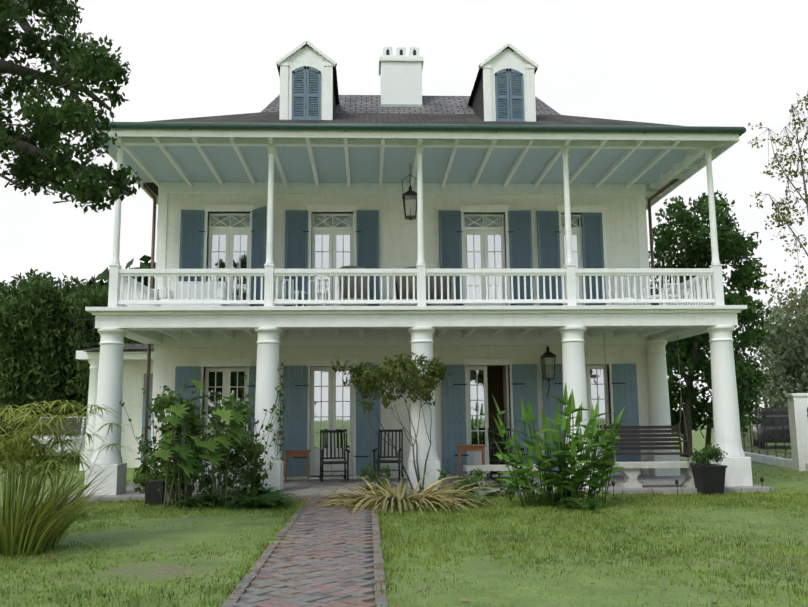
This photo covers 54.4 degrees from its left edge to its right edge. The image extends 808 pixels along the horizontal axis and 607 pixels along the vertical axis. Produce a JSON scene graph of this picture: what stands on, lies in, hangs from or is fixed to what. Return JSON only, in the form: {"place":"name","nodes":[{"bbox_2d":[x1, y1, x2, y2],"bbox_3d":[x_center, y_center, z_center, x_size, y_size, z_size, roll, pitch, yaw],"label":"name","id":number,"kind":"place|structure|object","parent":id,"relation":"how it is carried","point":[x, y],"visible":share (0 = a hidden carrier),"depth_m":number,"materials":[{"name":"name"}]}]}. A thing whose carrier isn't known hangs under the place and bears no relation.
{"place":"outdoors","nodes":[
{"label":"outdoors","id":0,"kind":"place"},
{"bbox_2d":[0,0,141,213],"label":"oak","id":1,"kind":"object","parent":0,"point":[98,64],"depth_m":8.97,"materials":[{"name":"green plant"}]},
{"bbox_2d":[121,360,153,467],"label":"wing walls","id":2,"kind":"structure","parent":0,"point":[134,371],"depth_m":25.00,"materials":[{"name":"white paint"}]},
{"bbox_2d":[73,319,152,346],"bbox_3d":[-8.459,0.905,24.150,3.316,0.861,0.022,0,-8,-3],"label":"wing iron rail","id":3,"kind":"object","parent":2,"relation":"attached to","point":[93,333],"visible":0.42,"depth_m":24.10,"materials":[{"name":"black metal"}]},
{"bbox_2d":[141,374,152,460],"bbox_3d":[-7.978,3.622,24.918,0.616,2.800,0.054,0,-8,-1],"label":"wing door","id":4,"kind":"structure","parent":2,"relation":"in","point":[144,402],"depth_m":24.96,"materials":[{"name":"wood"}]},
{"bbox_2d":[221,494,407,606],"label":"brick path","id":5,"kind":"structure","parent":0,"point":[319,569],"depth_m":7.68,"materials":[{"name":"brick"}]},
{"bbox_2d":[0,0,807,415],"bbox_3d":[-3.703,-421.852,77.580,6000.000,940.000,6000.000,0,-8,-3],"label":"sky","id":6,"kind":"structure","parent":0,"point":[714,62],"depth_m":1503.09,"materials":[{"name":"white"}]},
{"bbox_2d":[0,417,807,606],"bbox_3d":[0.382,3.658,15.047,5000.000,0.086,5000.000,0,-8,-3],"label":"lawn","id":7,"kind":"structure","parent":0,"point":[486,575],"depth_m":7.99,"materials":[{"name":"green plant"}]},
{"bbox_2d":[6,291,94,459],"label":"trunks","id":8,"kind":"object","parent":7,"relation":"on","point":[46,367],"visible":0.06,"depth_m":31.26,"materials":[{"name":"green"}]},
{"bbox_2d":[29,417,86,456],"bbox_3d":[-11.860,4.926,28.966,2.101,1.490,4.697,0,-8,-3],"label":"fence","id":9,"kind":"object","parent":7,"relation":"on","point":[66,448],"depth_m":27.09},
{"bbox_2d":[0,273,132,459],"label":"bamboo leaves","id":10,"kind":"object","parent":7,"relation":"on","point":[21,323],"visible":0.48,"depth_m":31.07,"materials":[{"name":"green plant"}]},
{"bbox_2d":[0,400,133,557],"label":"umbrella sedge","id":11,"kind":"object","parent":7,"relation":"on","point":[41,526],"visible":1,"depth_m":8.77,"materials":[{"name":"green plant"}]},
{"bbox_2d":[0,268,135,349],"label":"trees","id":12,"kind":"object","parent":7,"relation":"on","point":[100,287],"depth_m":36.23,"materials":[{"name":"green plant"}]},
{"bbox_2d":[87,255,155,349],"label":"tree leaves","id":13,"kind":"object","parent":12,"relation":"on","point":[103,275],"visible":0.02,"depth_m":36.64,"materials":[{"name":"green plant"}]},
{"bbox_2d":[79,359,98,470],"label":"wing column","id":14,"kind":"structure","parent":7,"relation":"on","point":[93,382],"depth_m":23.88,"materials":[{"name":"white paint"}]},
{"bbox_2d":[76,350,153,359],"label":"wing beam","id":15,"kind":"structure","parent":14,"relation":"on","point":[136,355],"depth_m":24.05,"materials":[{"name":"white wood"}]},
{"bbox_2d":[83,344,153,351],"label":"wing roof","id":16,"kind":"structure","parent":15,"relation":"on","point":[133,346],"depth_m":25.05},
{"bbox_2d":[119,363,285,508],"bbox_3d":[-3.653,2.309,14.303,3.055,2.542,3.042,0,-8,-3],"label":"shrub","id":17,"kind":"object","parent":7,"relation":"on","point":[188,453],"depth_m":13.26,"materials":[{"name":"green plant"}]},
{"bbox_2d":[132,388,533,500],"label":"shrubs","id":18,"kind":"object","parent":7,"relation":"on","point":[143,469],"visible":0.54,"depth_m":14.00,"materials":[{"name":"green plant"}]},
{"bbox_2d":[75,480,603,510],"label":"ferns","id":19,"kind":"object","parent":7,"relation":"on","point":[273,499],"visible":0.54,"depth_m":13.03,"materials":[{"name":"green plant"}]},
{"bbox_2d":[226,250,500,475],"bbox_3d":[-0.121,1.181,22.472,11.000,7.070,7.300,0,-8,-3],"label":"interior shell","id":20,"kind":"object","parent":7,"relation":"on","point":[493,472],"depth_m":20.72},
{"bbox_2d":[330,352,450,491],"bbox_3d":[-0.191,2.234,14.505,1.780,2.686,2.489,8,-12,-44],"label":"tree","id":21,"kind":"object","parent":7,"relation":"on","point":[376,376],"depth_m":14.50,"materials":[{"name":"green plant"}]},
{"bbox_2d":[280,468,504,516],"bbox_3d":[0.248,3.596,13.879,3.844,1.342,5.374,-4,-9,21],"label":"spiky plant","id":22,"kind":"object","parent":7,"relation":"on","point":[386,497],"visible":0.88,"depth_m":12.84,"materials":[{"name":"beige plant"}]},
{"bbox_2d":[150,194,649,480],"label":"house walls","id":23,"kind":"structure","parent":7,"relation":"on","point":[398,245],"depth_m":18.68,"materials":[{"name":"paint"}]},
{"bbox_2d":[396,372,409,394],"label":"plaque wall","id":24,"kind":"structure","parent":23,"relation":"attached to","point":[399,389],"depth_m":18.28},
{"bbox_2d":[197,203,618,480],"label":"door frames","id":25,"kind":"structure","parent":23,"relation":"attached to","point":[226,367],"depth_m":18.64,"materials":[{"name":"white wood"}]},
{"bbox_2d":[179,206,605,305],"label":"shutters","id":26,"kind":"object","parent":25,"relation":"attached to","point":[367,242],"visible":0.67,"depth_m":18.74,"materials":[{"name":"blue wood"}]},
{"bbox_2d":[187,230,625,457],"bbox_3d":[0.108,0.888,18.388,10.178,5.287,0.117,0,-8,-3],"label":"shutter ironwork","id":27,"kind":"object","parent":25,"relation":"attached to","point":[453,384],"visible":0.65,"depth_m":18.34,"materials":[{"name":"black metal"}]},
{"bbox_2d":[207,215,605,448],"bbox_3d":[0.094,0.607,18.684,9.400,5.520,0.005,0,-8,-3],"label":"door glass","id":28,"kind":"object","parent":25,"relation":"in","point":[320,261],"visible":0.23,"depth_m":18.71,"materials":[{"name":"glass"}]},
{"bbox_2d":[172,363,641,475],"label":"shutters","id":29,"kind":"object","parent":25,"relation":"attached to","point":[453,397],"visible":0.58,"depth_m":18.16,"materials":[{"name":"blue wood"}]},
{"bbox_2d":[85,128,746,347],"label":"balcony","id":30,"kind":"structure","parent":23,"relation":"attached to","point":[136,310],"depth_m":15.78,"materials":[{"name":"white wood"}]},
{"bbox_2d":[159,281,229,306],"bbox_3d":[-4.587,-0.082,17.266,1.400,0.900,0.750,0,-8,-3],"label":"covered settee","id":31,"kind":"object","parent":30,"relation":"on","point":[198,291],"visible":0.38,"depth_m":17.45,"materials":[{"name":"white fabric"}]},
{"bbox_2d":[338,265,455,305],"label":"balcony chairs","id":32,"kind":"object","parent":30,"relation":"on","point":[397,284],"visible":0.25,"depth_m":17.48,"materials":[{"name":"white wood"}]},
{"bbox_2d":[143,179,678,460],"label":"downpipes","id":33,"kind":"object","parent":30,"relation":"attached to","point":[148,190],"visible":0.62,"depth_m":18.61,"materials":[{"name":"orange metal"}]},
{"bbox_2d":[145,94,679,195],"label":"roof","id":34,"kind":"structure","parent":30,"relation":"on","point":[359,109],"depth_m":17.99,"materials":[{"name":"stone"}]},
{"bbox_2d":[379,45,423,104],"bbox_3d":[-0.075,-5.269,19.605,1.100,2.197,0.850,0,-8,-3],"label":"chimney","id":35,"kind":"object","parent":34,"relation":"on","point":[401,79],"visible":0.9,"depth_m":19.27,"materials":[{"name":"paint"}]},
{"bbox_2d":[386,49,415,54],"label":"chimney openings","id":36,"kind":"object","parent":35,"relation":"in","point":[401,52],"visible":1,"depth_m":19.38,"materials":[{"name":"black"}]},
{"bbox_2d":[381,104,422,106],"bbox_3d":[-0.069,-4.617,19.509,1.030,0.350,0.780,0,-8,-3],"label":"chimney flashing","id":37,"kind":"object","parent":34,"relation":"on","point":[400,105],"visible":0.14,"depth_m":19.14,"materials":[{"name":"white metal"}]},
{"bbox_2d":[277,44,537,119],"bbox_3d":[0.027,-4.562,18.635,5.710,1.866,3.070,0,-8,-3],"label":"dormer","id":38,"kind":"object","parent":34,"relation":"attached to","point":[476,101],"visible":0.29,"depth_m":17.97,"materials":[{"name":"grey wood"}]},
{"bbox_2d":[276,40,538,121],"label":"dormer fronts","id":39,"kind":"object","parent":34,"relation":"attached to","point":[325,64],"visible":0.71,"depth_m":17.17,"materials":[{"name":"white wood"}]},
{"bbox_2d":[291,66,523,121],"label":"dormer shutters","id":40,"kind":"object","parent":39,"relation":"attached to","point":[307,96],"visible":0.98,"depth_m":17.11,"materials":[{"name":"blue wood"}]},
{"bbox_2d":[104,137,720,199],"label":"gallery ceiling boards","id":41,"kind":"object","parent":30,"relation":"attached to","point":[364,162],"visible":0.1,"depth_m":17.58,"materials":[{"name":"wood"}]},
{"bbox_2d":[95,122,745,136],"bbox_3d":[0.066,-2.603,21.462,13.130,0.140,12.115,0,-8,-3],"label":"gutter","id":42,"kind":"object","parent":30,"relation":"on","point":[412,127],"visible":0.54,"depth_m":15.50,"materials":[{"name":"metal"}]},
{"bbox_2d":[274,276,678,305],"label":"balcony chairs","id":43,"kind":"object","parent":30,"relation":"on","point":[293,292],"visible":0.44,"depth_m":17.52,"materials":[{"name":"paint"}]},
{"bbox_2d":[604,335,687,439],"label":"chains","id":44,"kind":"object","parent":30,"relation":"hanging from","point":[680,392],"visible":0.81,"depth_m":17.21,"materials":[{"name":"beige"}]},
{"bbox_2d":[604,423,689,457],"bbox_3d":[5.248,2.969,17.048,1.660,0.713,0.730,-1,-8,3],"label":"porch swing","id":45,"kind":"object","parent":44,"relation":"attached to","point":[630,442],"visible":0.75,"depth_m":17.28,"materials":[{"name":"brown wood"}]},
{"bbox_2d":[402,175,555,397],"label":"lantern frames","id":46,"kind":"structure","parent":23,"relation":"attached to","point":[410,193],"depth_m":17.21,"materials":[{"name":"black metal"}]},
{"bbox_2d":[403,197,554,377],"bbox_3d":[1.733,-0.294,17.612,3.903,3.900,0.395,4,-9,-26],"label":"lantern glass","id":47,"kind":"object","parent":46,"relation":"in","point":[547,364],"visible":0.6,"depth_m":18.03,"materials":[{"name":"glass"}]},
{"bbox_2d":[1,480,798,606],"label":"fallen leaves","id":48,"kind":"object","parent":7,"relation":"on","point":[465,599],"visible":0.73,"depth_m":7.98,"materials":[{"name":"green plant"}]},
{"bbox_2d":[84,325,752,494],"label":"columns","id":49,"kind":"structure","parent":7,"relation":"on","point":[727,437],"depth_m":15.12,"materials":[{"name":"paint"}]},
{"bbox_2d":[63,474,774,502],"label":"porch floor","id":50,"kind":"structure","parent":7,"relation":"on","point":[649,483],"depth_m":15.28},
{"bbox_2d":[229,484,249,493],"bbox_3d":[-3.052,3.445,14.616,0.400,0.160,0.400,0,-8,-3],"label":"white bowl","id":51,"kind":"object","parent":50,"relation":"on","point":[237,485],"visible":0.31,"depth_m":14.45,"materials":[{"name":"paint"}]},
{"bbox_2d":[283,444,486,482],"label":"side tables","id":52,"kind":"object","parent":50,"relation":"on","point":[305,453],"visible":0.88,"depth_m":16.90,"materials":[{"name":"orange wood"}]},
{"bbox_2d":[319,428,523,481],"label":"rocking chairs","id":53,"kind":"object","parent":50,"relation":"on","point":[378,461],"visible":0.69,"depth_m":17.37,"materials":[{"name":"black painted wood"}]},
{"bbox_2d":[463,461,709,487],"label":"stone benches","id":54,"kind":"object","parent":50,"relation":"on","point":[630,471],"visible":0.5,"depth_m":14.94,"materials":[{"name":"white stone"}]},
{"bbox_2d":[145,464,763,505],"bbox_3d":[1.160,3.257,14.225,11.304,0.540,0.517,0,-8,-5],"label":"planter and fixtures","id":55,"kind":"object","parent":7,"relation":"on","point":[709,479],"visible":0.83,"depth_m":14.38,"materials":[{"name":"black metal"}]},
{"bbox_2d":[687,443,727,466],"bbox_3d":[5.644,2.820,14.637,0.703,0.456,0.625,0,-8,-3],"label":"potted plant","id":56,"kind":"object","parent":55,"relation":"on","point":[707,454],"visible":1,"depth_m":14.54,"materials":[{"name":"green plant"}]},
{"bbox_2d":[490,383,625,508],"bbox_3d":[2.523,2.273,12.760,2.361,2.041,1.860,-3,-9,16],"label":"ginger plant","id":57,"kind":"object","parent":7,"relation":"on","point":[561,481],"visible":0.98,"depth_m":12.69,"materials":[{"name":"green plant"}]},
{"bbox_2d":[648,190,774,455],"bbox_3d":[8.438,0.347,22.091,3.643,7.657,4.949,-3,-9,19],"label":"tree","id":58,"kind":"object","parent":7,"relation":"on","point":[748,337],"depth_m":21.28,"materials":[{"name":"green plant"}]},
{"bbox_2d":[710,393,807,470],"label":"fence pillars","id":59,"kind":"structure","parent":7,"relation":"on","point":[797,414],"depth_m":20.59,"materials":[{"name":"paint"}]},
{"bbox_2d":[741,407,807,458],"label":"iron fence","id":60,"kind":"object","parent":59,"relation":"on","point":[758,439],"visible":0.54,"depth_m":23.98,"materials":[{"name":"black metal"}]},
{"bbox_2d":[752,407,790,442],"bbox_3d":[16.996,5.573,35.770,1.930,1.640,4.700,-3,-9,19],"label":"car","id":61,"kind":"object","parent":7,"relation":"on","point":[768,431],"depth_m":34.02,"materials":[{"name":"black metal"}]},
{"bbox_2d":[746,285,807,419],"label":"trees","id":62,"kind":"object","parent":7,"relation":"on","point":[787,347],"depth_m":51.72,"materials":[{"name":"green plant"}]},
{"bbox_2d":[748,91,807,323],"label":"sparse tree","id":63,"kind":"object","parent":7,"relation":"on","point":[777,215],"depth_m":27.34,"materials":[{"name":"green plant"}]},
{"bbox_2d":[487,366,504,464],"bbox_3d":[2.414,2.739,19.931,1.200,3.000,0.100,0,-8,-3],"label":"doorway","id":64,"kind":"structure","parent":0,"point":[495,380],"depth_m":19.92,"materials":[{"name":"black"}]},
{"bbox_2d":[753,440,764,448],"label":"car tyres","id":65,"kind":"object","parent":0,"point":[755,443],"visible":0.19,"depth_m":34.46,"materials":[{"name":"black rubber"}]}
]}

